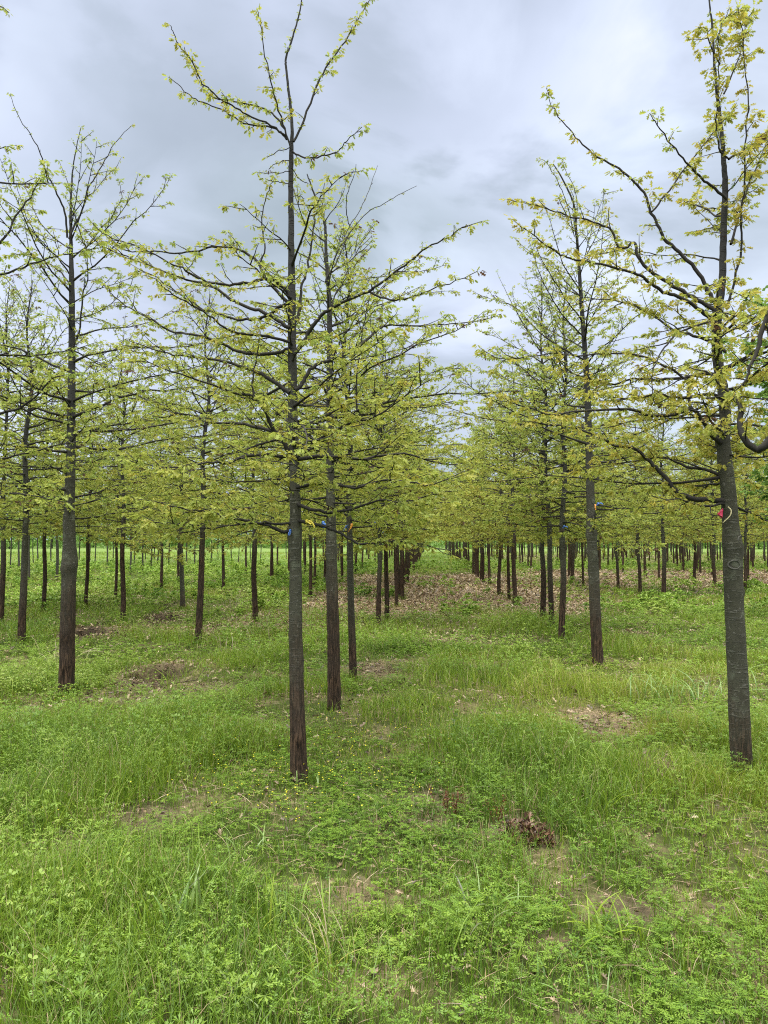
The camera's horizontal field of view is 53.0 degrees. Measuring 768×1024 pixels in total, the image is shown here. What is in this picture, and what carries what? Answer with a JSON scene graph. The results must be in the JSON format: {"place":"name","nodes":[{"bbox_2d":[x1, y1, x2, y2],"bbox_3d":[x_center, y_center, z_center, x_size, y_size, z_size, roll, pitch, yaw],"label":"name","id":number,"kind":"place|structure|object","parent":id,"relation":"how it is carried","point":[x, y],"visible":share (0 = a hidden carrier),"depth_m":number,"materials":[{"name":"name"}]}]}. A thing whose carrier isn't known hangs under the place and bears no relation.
{"place":"outdoors","nodes":[
{"label":"outdoors","id":0,"kind":"place"},
{"bbox_2d":[0,540,767,1023],"bbox_3d":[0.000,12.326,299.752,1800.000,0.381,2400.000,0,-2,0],"label":"ground","id":1,"kind":"structure","parent":0,"point":[316,706],"depth_m":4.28,"materials":[{"name":"green plant"}]},
{"bbox_2d":[0,455,42,570],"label":"oak tree","id":2,"kind":"object","parent":1,"relation":"on","point":[11,527],"visible":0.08,"depth_m":38.79,"materials":[{"name":"green plant"}]},
{"bbox_2d":[0,426,61,579],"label":"oak tree","id":3,"kind":"object","parent":1,"relation":"on","point":[40,530],"visible":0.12,"depth_m":28.55,"materials":[{"name":"green plant"}]},
{"bbox_2d":[0,433,63,566],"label":"oak tree","id":4,"kind":"object","parent":1,"relation":"on","point":[19,519],"visible":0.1,"depth_m":36.55,"materials":[{"name":"green plant"}]},
{"bbox_2d":[0,4,111,509],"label":"oak tree","id":5,"kind":"object","parent":1,"relation":"on","point":[40,183],"visible":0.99,"depth_m":5.19,"materials":[{"name":"green plant"}]},
{"bbox_2d":[8,402,109,580],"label":"oak tree","id":6,"kind":"object","parent":1,"relation":"on","point":[57,557],"visible":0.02,"depth_m":29.22,"materials":[{"name":"green plant"}]},
{"bbox_2d":[0,270,124,620],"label":"oak tree","id":7,"kind":"object","parent":1,"relation":"on","point":[3,563],"visible":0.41,"depth_m":14.72,"materials":[{"name":"green plant"}]},
{"bbox_2d":[0,349,139,610],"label":"oak tree","id":8,"kind":"object","parent":1,"relation":"on","point":[44,557],"visible":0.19,"depth_m":16.65,"materials":[{"name":"green plant"}]},
{"bbox_2d":[0,266,147,642],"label":"oak tree","id":9,"kind":"object","parent":1,"relation":"on","point":[26,501],"visible":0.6,"depth_m":11.82,"materials":[{"name":"green plant"}]},
{"bbox_2d":[0,361,158,606],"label":"oak tree","id":10,"kind":"object","parent":1,"relation":"on","point":[89,537],"visible":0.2,"depth_m":17.98,"materials":[{"name":"green plant"}]},
{"bbox_2d":[85,441,136,569],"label":"oak tree","id":11,"kind":"object","parent":1,"relation":"on","point":[109,522],"visible":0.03,"depth_m":40.78,"materials":[{"name":"green plant"}]},
{"bbox_2d":[41,400,183,599],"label":"oak tree","id":12,"kind":"object","parent":1,"relation":"on","point":[116,562],"visible":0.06,"depth_m":20.11,"materials":[{"name":"green plant"}]},
{"bbox_2d":[75,435,164,572],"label":"oak tree","id":13,"kind":"object","parent":1,"relation":"on","point":[131,505],"visible":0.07,"depth_m":34.52,"materials":[{"name":"green plant"}]},
{"bbox_2d":[36,313,216,620],"bbox_3d":[-4.937,-0.807,15.027,3.271,6.052,3.793,0,-1,-22],"label":"oak tree","id":14,"kind":"object","parent":1,"relation":"on","point":[122,540],"visible":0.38,"depth_m":14.94,"materials":[{"name":"green plant"}]},
{"bbox_2d":[0,92,271,696],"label":"oak tree","id":15,"kind":"object","parent":1,"relation":"on","point":[68,571],"visible":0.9,"depth_m":7.87,"materials":[{"name":"green plant"}]},
{"bbox_2d":[133,866,165,962],"bbox_3d":[-0.910,1.569,2.980,0.129,0.332,0.186,1,-2,-31],"label":"grass tuft","id":16,"kind":"object","parent":1,"relation":"on","point":[144,918],"visible":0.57,"depth_m":2.95,"materials":[{"name":"green plant"}]},
{"bbox_2d":[94,394,221,589],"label":"oak tree","id":17,"kind":"object","parent":1,"relation":"on","point":[161,565],"visible":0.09,"depth_m":23.59,"materials":[{"name":"green plant"}]},
{"bbox_2d":[127,428,218,580],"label":"oak tree","id":18,"kind":"object","parent":1,"relation":"on","point":[175,502],"visible":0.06,"depth_m":26.64,"materials":[{"name":"green plant"}]},
{"bbox_2d":[102,365,249,608],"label":"oak tree","id":19,"kind":"object","parent":1,"relation":"on","point":[182,585],"visible":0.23,"depth_m":17.81,"materials":[{"name":"green plant"}]},
{"bbox_2d":[152,842,249,957],"bbox_3d":[-0.691,1.527,3.069,0.389,0.417,0.368,-1,-2,34],"label":"grass tuft","id":20,"kind":"object","parent":1,"relation":"on","point":[185,892],"visible":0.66,"depth_m":3.03,"materials":[{"name":"green plant"}]},
{"bbox_2d":[90,279,315,643],"bbox_3d":[-2.759,-0.733,12.060,3.308,5.669,3.940,0,-2,-13],"label":"oak tree","id":21,"kind":"object","parent":1,"relation":"on","point":[233,496],"visible":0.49,"depth_m":11.74,"materials":[{"name":"green plant"}]},
{"bbox_2d":[153,397,286,592],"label":"oak tree","id":22,"kind":"object","parent":1,"relation":"on","point":[223,559],"visible":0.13,"depth_m":22.70,"materials":[{"name":"green plant"}]},
{"bbox_2d":[219,465,270,574],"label":"oak tree","id":23,"kind":"object","parent":1,"relation":"on","point":[246,531],"visible":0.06,"depth_m":34.02,"materials":[{"name":"green plant"}]},
{"bbox_2d":[216,821,281,854],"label":"grass tuft","id":24,"kind":"object","parent":1,"relation":"on","point":[262,843],"visible":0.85,"depth_m":3.96,"materials":[{"name":"green plant"}]},
{"bbox_2d":[176,332,324,621],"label":"oak tree","id":25,"kind":"object","parent":1,"relation":"on","point":[253,537],"visible":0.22,"depth_m":15.15,"materials":[{"name":"green plant"}]},
{"bbox_2d":[188,948,333,1022],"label":"grass tuft","id":26,"kind":"object","parent":1,"relation":"on","point":[250,999],"visible":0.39,"depth_m":2.58,"materials":[{"name":"green plant"}]},
{"bbox_2d":[235,448,289,575],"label":"oak tree","id":27,"kind":"object","parent":1,"relation":"on","point":[265,538],"visible":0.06,"depth_m":30.88,"materials":[{"name":"green plant"}]},
{"bbox_2d":[228,446,308,579],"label":"oak tree","id":28,"kind":"object","parent":1,"relation":"on","point":[271,542],"visible":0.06,"depth_m":28.16,"materials":[{"name":"green plant"}]},
{"bbox_2d":[77,0,506,785],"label":"oak tree","id":29,"kind":"object","parent":1,"relation":"on","point":[293,424],"visible":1,"depth_m":5.04,"materials":[{"name":"green plant"}]},
{"bbox_2d":[227,865,363,957],"bbox_3d":[-0.300,1.581,3.027,0.537,0.288,0.400,-1,-2,18],"label":"grass tuft","id":30,"kind":"object","parent":1,"relation":"on","point":[272,903],"visible":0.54,"depth_m":3.07,"materials":[{"name":"green plant"}]},
{"bbox_2d":[286,461,316,572],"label":"oak tree","id":31,"kind":"object","parent":1,"relation":"on","point":[305,549],"visible":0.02,"depth_m":36.49,"materials":[{"name":"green plant"}]},
{"bbox_2d":[286,766,324,790],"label":"grass tuft","id":32,"kind":"object","parent":1,"relation":"on","point":[317,778],"visible":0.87,"depth_m":4.95,"materials":[{"name":"green plant"}]},
{"bbox_2d":[255,438,357,584],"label":"oak tree","id":33,"kind":"object","parent":1,"relation":"on","point":[316,547],"visible":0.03,"depth_m":25.04,"materials":[{"name":"green plant"}]},
{"bbox_2d":[254,408,362,596],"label":"oak tree","id":34,"kind":"object","parent":1,"relation":"on","point":[310,561],"visible":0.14,"depth_m":21.12,"materials":[{"name":"green plant"}]},
{"bbox_2d":[267,882,370,980],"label":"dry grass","id":35,"kind":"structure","parent":1,"relation":"on","point":[324,929],"depth_m":2.94,"materials":[{"name":"plant"}]},
{"bbox_2d":[277,421,364,579],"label":"oak tree","id":36,"kind":"object","parent":1,"relation":"on","point":[324,573],"visible":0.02,"depth_m":26.75,"materials":[{"name":"green plant"}]},
{"bbox_2d":[286,919,363,998],"bbox_3d":[-0.213,1.607,2.839,0.298,0.222,0.351,0,-2,0],"label":"grass tuft","id":37,"kind":"object","parent":1,"relation":"on","point":[312,966],"visible":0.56,"depth_m":2.80,"materials":[{"name":"green plant"}]},
{"bbox_2d":[313,461,364,578],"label":"oak tree","id":38,"kind":"object","parent":1,"relation":"on","point":[341,553],"visible":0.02,"depth_m":30.41,"materials":[{"name":"green plant"}]},
{"bbox_2d":[210,212,473,680],"bbox_3d":[-0.459,-0.739,8.647,3.179,5.448,3.789,0,-2,-2],"label":"oak tree","id":39,"kind":"object","parent":1,"relation":"on","point":[393,513],"visible":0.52,"depth_m":8.72,"materials":[{"name":"green plant"}]},
{"bbox_2d":[144,161,565,710],"bbox_3d":[-0.617,-0.796,7.131,3.831,5.501,3.195,-1,-2,29],"label":"oak tree","id":40,"kind":"object","parent":1,"relation":"on","point":[333,655],"visible":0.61,"depth_m":7.16,"materials":[{"name":"green plant"}]},
{"bbox_2d":[53,613,670,1016],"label":"soil crumbs","id":41,"kind":"object","parent":1,"relation":"on","point":[126,814],"visible":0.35,"depth_m":8.41,"materials":[{"name":"brown soil"}]},
{"bbox_2d":[284,306,480,625],"bbox_3d":[-0.218,-0.847,14.237,3.262,6.034,3.782,1,-1,-10],"label":"oak tree","id":42,"kind":"object","parent":1,"relation":"on","point":[379,568],"visible":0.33,"depth_m":14.09,"materials":[{"name":"green plant"}]},
{"bbox_2d":[0,469,766,548],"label":"distant woods","id":43,"kind":"object","parent":1,"relation":"on","point":[283,546],"visible":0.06,"depth_m":136.27,"materials":[{"name":"green plant"}]},
{"bbox_2d":[0,555,767,1023],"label":"weeds","id":44,"kind":"object","parent":1,"relation":"on","point":[36,571],"visible":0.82,"depth_m":4.46,"materials":[{"name":"green plant"}]},
{"bbox_2d":[0,554,767,1023],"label":"leaf litter","id":45,"kind":"object","parent":1,"relation":"on","point":[532,590],"visible":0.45,"depth_m":10.09,"materials":[{"name":"brown plant"}]},
{"bbox_2d":[300,335,470,619],"bbox_3d":[-0.068,-0.704,15.270,3.449,5.902,4.077,-1,-2,14],"label":"oak tree","id":46,"kind":"object","parent":1,"relation":"on","point":[386,582],"visible":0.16,"depth_m":15.39,"materials":[{"name":"green plant"}]},
{"bbox_2d":[310,371,492,605],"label":"oak tree","id":47,"kind":"object","parent":1,"relation":"on","point":[396,569],"visible":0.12,"depth_m":18.33,"materials":[{"name":"green plant"}]},
{"bbox_2d":[355,417,460,577],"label":"oak tree","id":48,"kind":"object","parent":1,"relation":"on","point":[427,520],"visible":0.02,"depth_m":23.25,"materials":[{"name":"green plant"}]},
{"bbox_2d":[344,395,472,599],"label":"oak tree","id":49,"kind":"object","parent":1,"relation":"on","point":[402,572],"visible":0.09,"depth_m":20.27,"materials":[{"name":"green plant"}]},
{"bbox_2d":[336,375,483,595],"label":"oak tree","id":50,"kind":"object","parent":1,"relation":"on","point":[399,585],"visible":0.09,"depth_m":21.44,"materials":[{"name":"green plant"}]},
{"bbox_2d":[369,417,454,582],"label":"oak tree","id":51,"kind":"object","parent":1,"relation":"on","point":[407,572],"visible":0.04,"depth_m":28.43,"materials":[{"name":"green plant"}]},
{"bbox_2d":[428,784,449,814],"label":"seed stalk","id":52,"kind":"object","parent":1,"relation":"on","point":[445,798],"visible":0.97,"depth_m":4.46,"materials":[{"name":"plant"}]},
{"bbox_2d":[448,786,465,819],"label":"seed stalk","id":53,"kind":"object","parent":1,"relation":"on","point":[453,805],"visible":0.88,"depth_m":4.37,"materials":[{"name":"brown plant"}]},
{"bbox_2d":[436,454,496,573],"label":"oak tree","id":54,"kind":"object","parent":1,"relation":"on","point":[464,535],"visible":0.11,"depth_m":35.16,"materials":[{"name":"green plant"}]},
{"bbox_2d":[440,434,507,577],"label":"oak tree","id":55,"kind":"object","parent":1,"relation":"on","point":[477,558],"visible":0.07,"depth_m":31.67,"materials":[{"name":"green plant"}]},
{"bbox_2d":[441,435,509,579],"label":"oak tree","id":56,"kind":"object","parent":1,"relation":"on","point":[470,527],"visible":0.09,"depth_m":30.00,"materials":[{"name":"green plant"}]},
{"bbox_2d":[438,417,517,581],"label":"oak tree","id":57,"kind":"object","parent":1,"relation":"on","point":[482,546],"visible":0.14,"depth_m":28.07,"materials":[{"name":"green plant"}]},
{"bbox_2d":[438,452,519,574],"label":"oak tree","id":58,"kind":"object","parent":1,"relation":"on","point":[475,568],"visible":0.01,"depth_m":33.52,"materials":[{"name":"green plant"}]},
{"bbox_2d":[438,417,537,583],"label":"oak tree","id":59,"kind":"object","parent":1,"relation":"on","point":[488,548],"visible":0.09,"depth_m":26.66,"materials":[{"name":"green plant"}]},
{"bbox_2d":[456,860,528,946],"bbox_3d":[0.391,1.609,3.144,0.349,0.240,0.644,-2,-3,41],"label":"grass tuft","id":60,"kind":"object","parent":1,"relation":"on","point":[464,898],"visible":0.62,"depth_m":3.17,"materials":[{"name":"green plant"}]},
{"bbox_2d":[483,794,506,827],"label":"seed stalk","id":61,"kind":"object","parent":1,"relation":"on","point":[501,809],"visible":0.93,"depth_m":4.25,"materials":[{"name":"plant"}]},
{"bbox_2d":[432,380,577,594],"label":"oak tree","id":62,"kind":"object","parent":1,"relation":"on","point":[476,528],"visible":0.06,"depth_m":22.17,"materials":[{"name":"green plant"}]},
{"bbox_2d":[427,399,583,599],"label":"oak tree","id":63,"kind":"object","parent":1,"relation":"on","point":[495,487],"visible":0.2,"depth_m":20.27,"materials":[{"name":"green plant"}]},
{"bbox_2d":[435,353,582,606],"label":"oak tree","id":64,"kind":"object","parent":1,"relation":"on","point":[513,563],"visible":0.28,"depth_m":18.21,"materials":[{"name":"green plant"}]},
{"bbox_2d":[493,811,555,848],"bbox_3d":[0.741,1.687,4.092,0.343,0.185,0.281,0,-2,0],"label":"leaf pile","id":65,"kind":"object","parent":1,"relation":"on","point":[533,829],"visible":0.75,"depth_m":4.06,"materials":[{"name":"brown plant"}]},
{"bbox_2d":[366,534,719,554],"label":"distant orchard rows","id":66,"kind":"object","parent":1,"relation":"on","point":[447,546],"visible":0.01,"depth_m":86.36,"materials":[{"name":"green plant"}]},
{"bbox_2d":[461,355,633,616],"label":"oak tree","id":67,"kind":"object","parent":1,"relation":"on","point":[542,564],"visible":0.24,"depth_m":15.17,"materials":[{"name":"green plant"}]},
{"bbox_2d":[435,264,662,626],"bbox_3d":[2.926,-1.214,13.820,4.195,6.758,4.121,0,-2,9],"label":"oak tree","id":68,"kind":"object","parent":1,"relation":"on","point":[548,536],"visible":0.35,"depth_m":13.79,"materials":[{"name":"green plant"}]},
{"bbox_2d":[443,265,669,641],"bbox_3d":[2.690,-0.936,12.471,3.718,6.128,4.548,-1,-3,23],"label":"oak tree","id":69,"kind":"object","parent":1,"relation":"on","point":[561,521],"visible":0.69,"depth_m":12.11,"materials":[{"name":"green plant"}]},
{"bbox_2d":[521,419,619,575],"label":"oak tree","id":70,"kind":"object","parent":1,"relation":"on","point":[573,554],"visible":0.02,"depth_m":29.91,"materials":[{"name":"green plant"}]},
{"bbox_2d":[532,436,617,579],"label":"oak tree","id":71,"kind":"object","parent":1,"relation":"on","point":[571,563],"visible":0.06,"depth_m":28.19,"materials":[{"name":"green plant"}]},
{"bbox_2d":[556,475,601,577],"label":"oak tree","id":72,"kind":"object","parent":1,"relation":"on","point":[569,554],"visible":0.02,"depth_m":31.69,"materials":[{"name":"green plant"}]},
{"bbox_2d":[535,950,624,1013],"bbox_3d":[0.673,1.639,2.696,0.326,0.143,0.250,-1,-2,20],"label":"grass tuft","id":73,"kind":"object","parent":1,"relation":"on","point":[569,986],"visible":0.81,"depth_m":2.70,"materials":[{"name":"green plant"}]},
{"bbox_2d":[544,443,626,585],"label":"oak tree","id":74,"kind":"object","parent":1,"relation":"on","point":[572,540],"visible":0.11,"depth_m":25.28,"materials":[{"name":"green plant"}]},
{"bbox_2d":[413,155,767,666],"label":"oak tree","id":75,"kind":"object","parent":1,"relation":"on","point":[592,521],"visible":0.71,"depth_m":9.73,"materials":[{"name":"green plant"}]},
{"bbox_2d":[560,730,625,783],"bbox_3d":[1.380,1.644,5.086,0.442,0.252,0.793,-1,-2,25],"label":"grass tuft","id":76,"kind":"object","parent":1,"relation":"on","point":[588,754],"visible":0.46,"depth_m":5.18,"materials":[{"name":"green plant"}]},
{"bbox_2d":[554,431,658,583],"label":"oak tree","id":77,"kind":"object","parent":1,"relation":"on","point":[599,541],"visible":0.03,"depth_m":26.08,"materials":[{"name":"green plant"}]},
{"bbox_2d":[549,889,664,965],"bbox_3d":[0.849,1.626,3.032,0.414,0.187,0.455,0,-2,0],"label":"grass tuft","id":78,"kind":"object","parent":1,"relation":"on","point":[597,913],"visible":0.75,"depth_m":3.08,"materials":[{"name":"green plant"}]},
{"bbox_2d":[548,428,673,588],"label":"oak tree","id":79,"kind":"object","parent":1,"relation":"on","point":[616,555],"visible":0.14,"depth_m":23.83,"materials":[{"name":"green plant"}]},
{"bbox_2d":[471,0,767,778],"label":"oak tree","id":80,"kind":"object","parent":1,"relation":"on","point":[723,445],"visible":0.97,"depth_m":5.22,"materials":[{"name":"green plant"}]},
{"bbox_2d":[603,460,657,572],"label":"oak tree","id":81,"kind":"object","parent":1,"relation":"on","point":[621,536],"visible":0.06,"depth_m":36.44,"materials":[{"name":"green plant"}]},
{"bbox_2d":[567,407,703,593],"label":"oak tree","id":82,"kind":"object","parent":1,"relation":"on","point":[636,532],"visible":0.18,"depth_m":21.72,"materials":[{"name":"green plant"}]},
{"bbox_2d":[622,445,673,576],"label":"oak tree","id":83,"kind":"object","parent":1,"relation":"on","point":[645,568],"visible":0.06,"depth_m":32.68,"materials":[{"name":"green plant"}]},
{"bbox_2d":[616,440,691,577],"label":"oak tree","id":84,"kind":"object","parent":1,"relation":"on","point":[658,552],"visible":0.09,"depth_m":30.23,"materials":[{"name":"green plant"}]},
{"bbox_2d":[664,471,691,566],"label":"oak tree","id":85,"kind":"object","parent":1,"relation":"on","point":[677,531],"visible":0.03,"depth_m":39.66,"materials":[{"name":"green plant"}]},
{"bbox_2d":[598,384,758,596],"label":"oak tree","id":86,"kind":"object","parent":1,"relation":"on","point":[662,533],"visible":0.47,"depth_m":19.55,"materials":[{"name":"green plant"}]},
{"bbox_2d":[600,666,767,710],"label":"grass tuft","id":87,"kind":"object","parent":1,"relation":"on","point":[681,693],"visible":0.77,"depth_m":7.52,"materials":[{"name":"green plant"}]},
{"bbox_2d":[653,470,718,570],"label":"oak tree","id":88,"kind":"object","parent":1,"relation":"on","point":[683,563],"visible":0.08,"depth_m":38.16,"materials":[{"name":"green plant"}]},
{"bbox_2d":[678,464,718,572],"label":"oak tree","id":89,"kind":"object","parent":1,"relation":"on","point":[700,553],"visible":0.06,"depth_m":36.05,"materials":[{"name":"green plant"}]},
{"bbox_2d":[675,675,724,701],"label":"grass tuft","id":90,"kind":"object","parent":1,"relation":"on","point":[710,686],"visible":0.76,"depth_m":7.73,"materials":[{"name":"green plant"}]},
{"bbox_2d":[681,464,718,570],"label":"oak tree","id":91,"kind":"object","parent":1,"relation":"on","point":[697,545],"visible":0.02,"depth_m":38.81,"materials":[{"name":"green plant"}]},
{"bbox_2d":[647,418,757,583],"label":"oak tree","id":92,"kind":"object","parent":1,"relation":"on","point":[694,553],"visible":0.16,"depth_m":26.36,"materials":[{"name":"green plant"}]},
{"bbox_2d":[654,422,765,585],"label":"oak tree","id":93,"kind":"object","parent":1,"relation":"on","point":[713,547],"visible":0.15,"depth_m":25.55,"materials":[{"name":"green plant"}]},
{"bbox_2d":[686,466,755,574],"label":"oak tree","id":94,"kind":"object","parent":1,"relation":"on","point":[711,536],"visible":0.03,"depth_m":34.34,"materials":[{"name":"green plant"}]},
{"bbox_2d":[678,310,767,454],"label":"oak tree","id":95,"kind":"object","parent":1,"relation":"on","point":[737,399],"visible":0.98,"depth_m":3.75,"materials":[{"name":"green plant"}]},
{"bbox_2d":[679,407,767,590],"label":"oak tree","id":96,"kind":"object","parent":1,"relation":"on","point":[751,519],"visible":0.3,"depth_m":22.54,"materials":[{"name":"green plant"}]},
{"bbox_2d":[696,464,766,542],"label":"oak tree","id":97,"kind":"object","parent":1,"relation":"on","point":[719,519],"visible":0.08,"depth_m":32.38,"materials":[{"name":"green plant"}]},
{"bbox_2d":[707,437,767,544],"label":"oak tree","id":98,"kind":"object","parent":1,"relation":"on","point":[758,531],"visible":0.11,"depth_m":29.11,"materials":[{"name":"green plant"}]},
{"bbox_2d":[713,454,764,577],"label":"oak tree","id":99,"kind":"object","parent":1,"relation":"on","point":[748,496],"visible":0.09,"depth_m":30.56,"materials":[{"name":"green plant"}]},
{"bbox_2d":[718,471,765,568],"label":"oak tree","id":100,"kind":"object","parent":1,"relation":"on","point":[751,532],"visible":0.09,"depth_m":38.46,"materials":[{"name":"green plant"}]},
{"bbox_2d":[722,285,767,524],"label":"leafy tree","id":101,"kind":"object","parent":1,"relation":"on","point":[764,392],"visible":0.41,"depth_m":14.54,"materials":[{"name":"green plant"}]},
{"bbox_2d":[737,456,767,537],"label":"oak tree","id":102,"kind":"object","parent":1,"relation":"on","point":[759,511],"visible":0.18,"depth_m":27.35,"materials":[{"name":"green plant"}]},
{"bbox_2d":[742,475,767,571],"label":"oak tree","id":103,"kind":"object","parent":1,"relation":"on","point":[757,532],"visible":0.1,"depth_m":36.61,"materials":[{"name":"green plant"}]},
{"bbox_2d":[0,0,767,539],"label":"sky","id":104,"kind":"structure","parent":0,"point":[450,92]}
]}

